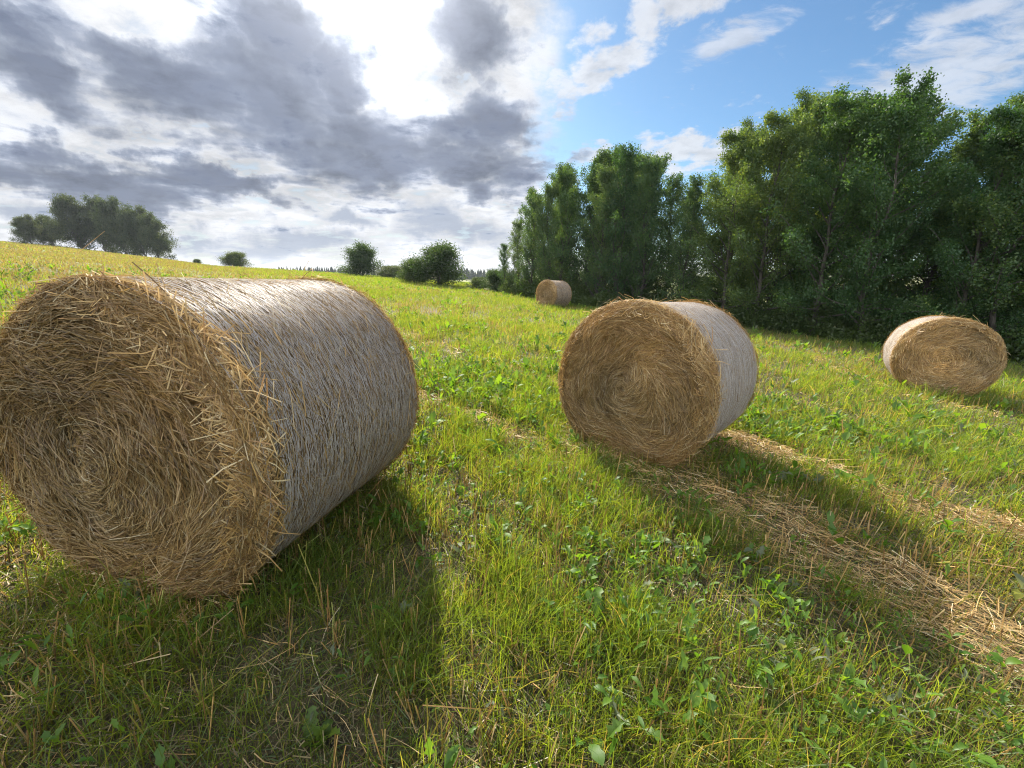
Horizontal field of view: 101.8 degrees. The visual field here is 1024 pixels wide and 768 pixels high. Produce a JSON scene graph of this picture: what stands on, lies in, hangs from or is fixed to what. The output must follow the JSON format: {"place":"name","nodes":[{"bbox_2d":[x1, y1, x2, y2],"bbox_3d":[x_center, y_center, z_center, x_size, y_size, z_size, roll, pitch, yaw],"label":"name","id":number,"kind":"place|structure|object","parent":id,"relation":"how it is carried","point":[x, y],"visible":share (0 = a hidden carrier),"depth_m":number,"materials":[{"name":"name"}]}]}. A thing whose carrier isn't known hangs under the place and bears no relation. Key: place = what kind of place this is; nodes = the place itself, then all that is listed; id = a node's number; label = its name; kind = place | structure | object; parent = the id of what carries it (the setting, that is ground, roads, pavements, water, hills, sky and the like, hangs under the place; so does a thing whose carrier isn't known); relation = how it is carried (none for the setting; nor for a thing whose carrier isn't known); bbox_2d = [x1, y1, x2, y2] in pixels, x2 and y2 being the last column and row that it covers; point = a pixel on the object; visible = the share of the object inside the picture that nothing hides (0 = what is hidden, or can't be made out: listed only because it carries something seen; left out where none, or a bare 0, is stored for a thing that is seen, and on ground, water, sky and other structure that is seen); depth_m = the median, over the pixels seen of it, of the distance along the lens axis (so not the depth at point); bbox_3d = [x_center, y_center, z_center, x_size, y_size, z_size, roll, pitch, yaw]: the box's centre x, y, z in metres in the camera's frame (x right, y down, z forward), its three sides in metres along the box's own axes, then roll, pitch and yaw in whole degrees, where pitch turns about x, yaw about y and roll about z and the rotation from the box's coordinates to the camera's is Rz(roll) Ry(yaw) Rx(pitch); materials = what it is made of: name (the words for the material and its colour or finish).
{"place":"outdoors","nodes":[
{"label":"outdoors","id":0,"kind":"place"},
{"bbox_2d":[0,241,1023,767],"bbox_3d":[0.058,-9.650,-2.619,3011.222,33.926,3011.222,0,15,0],"label":"ground","id":1,"kind":"structure","parent":0,"point":[384,691],"depth_m":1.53,"materials":[{"name":"green plant"}]},
{"bbox_2d":[8,213,55,244],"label":"willow tree","id":2,"kind":"object","parent":1,"relation":"on","point":[25,228],"visible":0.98,"depth_m":95.70,"materials":[{"name":"green plant"}]},
{"bbox_2d":[32,214,66,245],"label":"willow tree","id":3,"kind":"object","parent":1,"relation":"on","point":[45,236],"visible":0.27,"depth_m":100.37,"materials":[{"name":"green plant"}]},
{"bbox_2d":[36,193,99,248],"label":"willow tree","id":4,"kind":"object","parent":1,"relation":"on","point":[65,206],"visible":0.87,"depth_m":98.01,"materials":[{"name":"green plant"}]},
{"bbox_2d":[63,193,132,252],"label":"willow tree","id":5,"kind":"object","parent":1,"relation":"on","point":[87,200],"visible":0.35,"depth_m":100.38,"materials":[{"name":"green plant"}]},
{"bbox_2d":[85,195,140,254],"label":"willow tree","id":6,"kind":"object","parent":1,"relation":"on","point":[109,209],"visible":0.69,"depth_m":97.86,"materials":[{"name":"green plant"}]},
{"bbox_2d":[113,204,179,257],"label":"willow tree","id":7,"kind":"object","parent":1,"relation":"on","point":[131,216],"visible":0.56,"depth_m":97.64,"materials":[{"name":"green plant"}]},
{"bbox_2d":[133,211,177,259],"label":"willow tree","id":8,"kind":"object","parent":1,"relation":"on","point":[150,226],"visible":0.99,"depth_m":95.99,"materials":[{"name":"green plant"}]},
{"bbox_2d":[164,612,207,640],"bbox_3d":[-1.163,0.885,1.489,0.121,0.077,0.095,0,15,0],"label":"dock plant","id":9,"kind":"object","parent":1,"relation":"on","point":[184,625],"visible":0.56,"depth_m":1.50,"materials":[{"name":"green plant"}]},
{"bbox_2d":[193,258,202,263],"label":"bush","id":10,"kind":"object","parent":1,"relation":"on","point":[196,260],"visible":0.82,"depth_m":81.31,"materials":[{"name":"green plant"}]},
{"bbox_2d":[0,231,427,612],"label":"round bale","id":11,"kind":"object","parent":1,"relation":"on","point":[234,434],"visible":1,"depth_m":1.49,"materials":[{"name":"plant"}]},
{"bbox_2d":[215,251,256,266],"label":"bush","id":12,"kind":"object","parent":1,"relation":"on","point":[233,258],"visible":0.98,"depth_m":75.96,"materials":[{"name":"green plant"}]},
{"bbox_2d":[301,705,339,751],"bbox_3d":[-0.560,0.996,1.195,0.093,0.074,0.139,-13,20,-40],"label":"dock plant","id":13,"kind":"object","parent":1,"relation":"on","point":[327,723],"visible":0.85,"depth_m":1.19,"materials":[{"name":"green plant"}]},
{"bbox_2d":[336,239,384,276],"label":"bush","id":14,"kind":"object","parent":1,"relation":"on","point":[361,258],"visible":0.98,"depth_m":53.44,"materials":[{"name":"green plant"}]},
{"bbox_2d":[371,264,403,277],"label":"bush","id":15,"kind":"object","parent":1,"relation":"on","point":[386,270],"visible":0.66,"depth_m":53.09,"materials":[{"name":"green plant"}]},
{"bbox_2d":[278,266,522,279],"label":"spruce wood","id":16,"kind":"object","parent":1,"relation":"on","point":[471,273],"visible":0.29,"depth_m":319.71,"materials":[{"name":"green plant"}]},
{"bbox_2d":[390,256,431,283],"bbox_3d":[-8.858,-10.259,37.555,4.209,2.445,4.133,-4,16,-15],"label":"bush","id":17,"kind":"object","parent":1,"relation":"on","point":[405,274],"visible":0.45,"depth_m":37.06,"materials":[{"name":"green plant"}]},
{"bbox_2d":[406,239,467,285],"bbox_3d":[-6.231,-10.505,36.128,6.278,3.960,5.890,3,15,8],"label":"bush","id":18,"kind":"object","parent":1,"relation":"on","point":[435,262],"visible":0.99,"depth_m":35.28,"materials":[{"name":"green plant"}]},
{"bbox_2d":[462,276,489,289],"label":"bush","id":19,"kind":"object","parent":1,"relation":"on","point":[475,280],"visible":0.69,"depth_m":34.56,"materials":[{"name":"green plant"}]},
{"bbox_2d":[473,491,499,508],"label":"dock plant","id":20,"kind":"object","parent":1,"relation":"on","point":[484,498],"visible":0.62,"depth_m":2.42,"materials":[{"name":"green plant"}]},
{"bbox_2d":[477,268,505,292],"bbox_3d":[-1.198,-7.939,31.871,3.038,1.916,2.850,-4,16,-17],"label":"bush","id":21,"kind":"object","parent":1,"relation":"on","point":[494,280],"visible":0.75,"depth_m":31.54,"materials":[{"name":"green plant"}]},
{"bbox_2d":[495,243,512,289],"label":"aspen tree","id":22,"kind":"object","parent":1,"relation":"on","point":[503,263],"visible":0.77,"depth_m":29.08,"materials":[{"name":"green plant"}]},
{"bbox_2d":[0,339,1023,767],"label":"thatch","id":23,"kind":"object","parent":1,"relation":"on","point":[392,699],"visible":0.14,"depth_m":1.52,"materials":[{"name":"plant"}]},
{"bbox_2d":[0,261,1023,767],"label":"weeds","id":24,"kind":"object","parent":1,"relation":"on","point":[614,727],"visible":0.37,"depth_m":2.00,"materials":[{"name":"green plant"}]},
{"bbox_2d":[0,267,1023,767],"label":"straw stubble","id":25,"kind":"object","parent":1,"relation":"on","point":[546,569],"visible":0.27,"depth_m":1.89,"materials":[{"name":"plant"}]},
{"bbox_2d":[0,320,1023,767],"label":"loose straw","id":26,"kind":"object","parent":1,"relation":"on","point":[910,584],"visible":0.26,"depth_m":2.05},
{"bbox_2d":[503,219,530,286],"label":"aspen tree","id":27,"kind":"object","parent":1,"relation":"on","point":[517,251],"visible":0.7,"depth_m":27.16,"materials":[{"name":"green plant"}]},
{"bbox_2d":[508,186,547,285],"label":"aspen tree","id":28,"kind":"object","parent":1,"relation":"on","point":[530,191],"visible":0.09,"depth_m":29.61,"materials":[{"name":"green plant"}]},
{"bbox_2d":[513,191,545,290],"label":"aspen tree","id":29,"kind":"object","parent":1,"relation":"on","point":[527,255],"visible":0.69,"depth_m":24.82,"materials":[{"name":"green plant"}]},
{"bbox_2d":[521,178,576,281],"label":"aspen tree","id":30,"kind":"object","parent":1,"relation":"on","point":[550,191],"visible":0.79,"depth_m":23.43,"materials":[{"name":"green plant"}]},
{"bbox_2d":[535,280,571,306],"bbox_3d":[1.988,-4.299,19.709,1.494,1.294,1.363,-10,21,-43],"label":"round bale","id":31,"kind":"object","parent":1,"relation":"on","point":[552,292],"visible":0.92,"depth_m":19.28,"materials":[{"name":"plant"}]},
{"bbox_2d":[534,172,582,277],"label":"aspen tree","id":32,"kind":"object","parent":1,"relation":"on","point":[554,177],"visible":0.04,"depth_m":27.58,"materials":[{"name":"green plant"}]},
{"bbox_2d":[536,161,585,279],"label":"aspen tree","id":33,"kind":"object","parent":1,"relation":"on","point":[574,180],"visible":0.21,"depth_m":25.38,"materials":[{"name":"green plant"}]},
{"bbox_2d":[534,162,590,289],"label":"aspen tree","id":34,"kind":"object","parent":1,"relation":"on","point":[564,176],"visible":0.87,"depth_m":23.10,"materials":[{"name":"green plant"}]},
{"bbox_2d":[557,152,623,293],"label":"aspen tree","id":35,"kind":"object","parent":1,"relation":"on","point":[589,179],"visible":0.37,"depth_m":23.78,"materials":[{"name":"green plant"}]},
{"bbox_2d":[574,156,609,279],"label":"aspen tree","id":36,"kind":"object","parent":1,"relation":"on","point":[589,218],"visible":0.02,"depth_m":28.50,"materials":[{"name":"green plant"}]},
{"bbox_2d":[571,158,632,295],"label":"aspen tree","id":37,"kind":"object","parent":1,"relation":"on","point":[603,176],"visible":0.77,"depth_m":21.38,"materials":[{"name":"green plant"}]},
{"bbox_2d":[576,144,631,290],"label":"aspen tree","id":38,"kind":"object","parent":1,"relation":"on","point":[605,154],"visible":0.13,"depth_m":23.08,"materials":[{"name":"green plant"}]},
{"bbox_2d":[599,643,626,668],"bbox_3d":[0.361,0.995,1.510,0.083,0.061,0.081,-12,20,-39],"label":"dock plant","id":39,"kind":"object","parent":1,"relation":"on","point":[612,656],"visible":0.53,"depth_m":1.51,"materials":[{"name":"green plant"}]},
{"bbox_2d":[586,143,643,293],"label":"aspen tree","id":40,"kind":"object","parent":1,"relation":"on","point":[616,150],"visible":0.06,"depth_m":22.47,"materials":[{"name":"green plant"}]},
{"bbox_2d":[584,142,655,298],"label":"aspen tree","id":41,"kind":"object","parent":1,"relation":"on","point":[627,163],"visible":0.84,"depth_m":20.51,"materials":[{"name":"green plant"}]},
{"bbox_2d":[609,149,675,294],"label":"aspen tree","id":42,"kind":"object","parent":1,"relation":"on","point":[641,169],"visible":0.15,"depth_m":22.30,"materials":[{"name":"green plant"}]},
{"bbox_2d":[620,152,664,286],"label":"aspen tree","id":43,"kind":"object","parent":1,"relation":"on","point":[631,228],"depth_m":25.05,"materials":[{"name":"green plant"}]},
{"bbox_2d":[615,150,674,300],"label":"aspen tree","id":44,"kind":"object","parent":1,"relation":"on","point":[651,176],"visible":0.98,"depth_m":19.67,"materials":[{"name":"green plant"}]},
{"bbox_2d":[639,531,671,549],"bbox_3d":[0.749,0.827,2.180,0.162,0.087,0.103,9,17,29],"label":"dock plant","id":45,"kind":"object","parent":1,"relation":"on","point":[666,540],"visible":0.31,"depth_m":2.17,"materials":[{"name":"green plant"}]},
{"bbox_2d":[631,151,680,298],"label":"aspen tree","id":46,"kind":"object","parent":1,"relation":"on","point":[666,158],"visible":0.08,"depth_m":23.97,"materials":[{"name":"green plant"}]},
{"bbox_2d":[557,294,758,467],"bbox_3d":[1.269,-0.090,3.544,1.401,1.308,1.494,17,20,39],"label":"round bale","id":47,"kind":"object","parent":1,"relation":"on","point":[672,383],"visible":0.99,"depth_m":3.05,"materials":[{"name":"plant"}]},
{"bbox_2d":[652,171,688,299],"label":"aspen tree","id":48,"kind":"object","parent":1,"relation":"on","point":[672,186],"visible":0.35,"depth_m":24.08,"materials":[{"name":"green plant"}]},
{"bbox_2d":[655,172,717,301],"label":"aspen tree","id":49,"kind":"object","parent":1,"relation":"on","point":[680,253],"visible":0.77,"depth_m":18.31,"materials":[{"name":"green plant"}]},
{"bbox_2d":[661,187,711,299],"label":"aspen tree","id":50,"kind":"object","parent":1,"relation":"on","point":[680,195],"visible":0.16,"depth_m":21.81,"materials":[{"name":"green plant"}]},
{"bbox_2d":[676,126,766,301],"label":"broadleaf tree","id":51,"kind":"object","parent":1,"relation":"on","point":[716,176],"visible":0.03,"depth_m":21.98,"materials":[{"name":"green plant"}]},
{"bbox_2d":[667,116,791,300],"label":"broadleaf tree","id":52,"kind":"object","parent":1,"relation":"on","point":[748,123],"visible":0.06,"depth_m":18.66,"materials":[{"name":"green plant"}]},
{"bbox_2d":[673,125,803,309],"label":"broadleaf tree","id":53,"kind":"object","parent":1,"relation":"on","point":[741,152],"visible":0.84,"depth_m":16.26,"materials":[{"name":"green plant"}]},
{"bbox_2d":[497,263,1023,363],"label":"undergrowth","id":54,"kind":"object","parent":1,"relation":"on","point":[784,322],"visible":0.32,"depth_m":15.22,"materials":[{"name":"green plant"}]},
{"bbox_2d":[766,694,787,712],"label":"dock plant","id":55,"kind":"object","parent":1,"relation":"on","point":[776,704],"visible":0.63,"depth_m":1.40,"materials":[{"name":"green plant"}]},
{"bbox_2d":[722,88,832,303],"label":"broadleaf tree","id":56,"kind":"object","parent":1,"relation":"on","point":[819,92],"visible":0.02,"depth_m":18.80,"materials":[{"name":"green plant"}]},
{"bbox_2d":[711,107,848,328],"bbox_3d":[9.581,-5.937,15.601,4.400,7.787,3.954,-2,15,-9],"label":"broadleaf tree","id":57,"kind":"object","parent":1,"relation":"on","point":[785,142],"visible":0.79,"depth_m":14.93,"materials":[{"name":"green plant"}]},
{"bbox_2d":[701,86,865,323],"bbox_3d":[10.915,-6.840,16.933,4.901,9.136,5.399,0,15,-2],"label":"broadleaf tree","id":58,"kind":"object","parent":1,"relation":"on","point":[805,107],"visible":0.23,"depth_m":15.70,"materials":[{"name":"green plant"}]},
{"bbox_2d":[782,90,873,284],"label":"broadleaf tree","id":59,"kind":"object","parent":1,"relation":"on","point":[828,159],"visible":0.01,"depth_m":17.40,"materials":[{"name":"green plant"}]},
{"bbox_2d":[819,623,851,649],"bbox_3d":[1.297,1.017,1.668,0.101,0.083,0.156,7,17,24],"label":"dock plant","id":60,"kind":"object","parent":1,"relation":"on","point":[841,641],"visible":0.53,"depth_m":1.66,"materials":[{"name":"green plant"}]},
{"bbox_2d":[763,82,918,311],"bbox_3d":[11.960,-6.489,16.299,5.098,8.910,4.924,-1,15,-3],"label":"broadleaf tree","id":61,"kind":"object","parent":1,"relation":"on","point":[817,150],"visible":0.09,"depth_m":15.24,"materials":[{"name":"green plant"}]},
{"bbox_2d":[759,90,937,336],"bbox_3d":[10.580,-5.341,13.803,4.618,7.679,4.149,0,15,0],"label":"broadleaf tree","id":62,"kind":"object","parent":1,"relation":"on","point":[853,119],"visible":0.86,"depth_m":13.18,"materials":[{"name":"green plant"}]},
{"bbox_2d":[788,83,962,320],"bbox_3d":[12.794,-5.762,14.743,5.122,8.328,4.602,6,16,20],"label":"broadleaf tree","id":63,"kind":"object","parent":1,"relation":"on","point":[919,130],"visible":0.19,"depth_m":13.69,"materials":[{"name":"green plant"}]},
{"bbox_2d":[799,64,986,342],"bbox_3d":[11.383,-5.200,12.970,3.974,8.008,3.838,6,16,21],"label":"broadleaf tree","id":64,"kind":"object","parent":1,"relation":"on","point":[910,119],"visible":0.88,"depth_m":12.16,"materials":[{"name":"green plant"}]},
{"bbox_2d":[835,90,960,332],"bbox_3d":[14.774,-6.549,16.860,4.810,9.085,4.321,-7,17,-25],"label":"broadleaf tree","id":65,"kind":"object","parent":1,"relation":"on","point":[939,122],"visible":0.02,"depth_m":14.88,"materials":[{"name":"green plant"}]},
{"bbox_2d":[823,101,984,317],"bbox_3d":[15.181,-6.150,16.243,4.905,8.684,5.078,-13,20,-40],"label":"broadleaf tree","id":66,"kind":"object","parent":1,"relation":"on","point":[955,113],"visible":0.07,"depth_m":14.87,"materials":[{"name":"green plant"}]},
{"bbox_2d":[864,105,1023,320],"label":"broadleaf tree","id":67,"kind":"object","parent":1,"relation":"on","point":[970,147],"visible":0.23,"depth_m":12.89,"materials":[{"name":"green plant"}]},
{"bbox_2d":[881,313,1010,395],"bbox_3d":[7.064,-0.528,6.889,1.365,1.304,1.472,15,18,33],"label":"round bale","id":68,"kind":"object","parent":1,"relation":"on","point":[967,355],"visible":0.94,"depth_m":6.41,"materials":[{"name":"plant"}]},
{"bbox_2d":[877,93,1023,322],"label":"broadleaf tree","id":69,"kind":"object","parent":1,"relation":"on","point":[1018,98],"visible":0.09,"depth_m":13.02,"materials":[{"name":"green plant"}]},
{"bbox_2d":[891,91,1023,317],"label":"broadleaf tree","id":70,"kind":"object","parent":1,"relation":"on","point":[985,176],"visible":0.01,"depth_m":13.83,"materials":[{"name":"green plant"}]},
{"bbox_2d":[896,122,1023,349],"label":"broadleaf tree","id":71,"kind":"object","parent":1,"relation":"on","point":[992,218],"visible":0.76,"depth_m":11.25,"materials":[{"name":"green plant"}]},
{"bbox_2d":[911,100,1023,338],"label":"broadleaf tree","id":72,"kind":"object","parent":1,"relation":"on","point":[1003,117],"visible":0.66,"depth_m":11.35,"materials":[{"name":"green plant"}]},
{"bbox_2d":[915,169,1023,324],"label":"broadleaf tree","id":73,"kind":"object","parent":1,"relation":"on","point":[973,309],"visible":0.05,"depth_m":13.00,"materials":[{"name":"green plant"}]},
{"bbox_2d":[1004,239,1023,327],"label":"broadleaf tree","id":74,"kind":"object","parent":1,"relation":"on","point":[1018,307],"visible":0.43,"depth_m":11.91,"materials":[{"name":"green plant"}]},
{"bbox_2d":[0,0,1023,275],"label":"sky","id":75,"kind":"structure","parent":0,"point":[281,133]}
]}

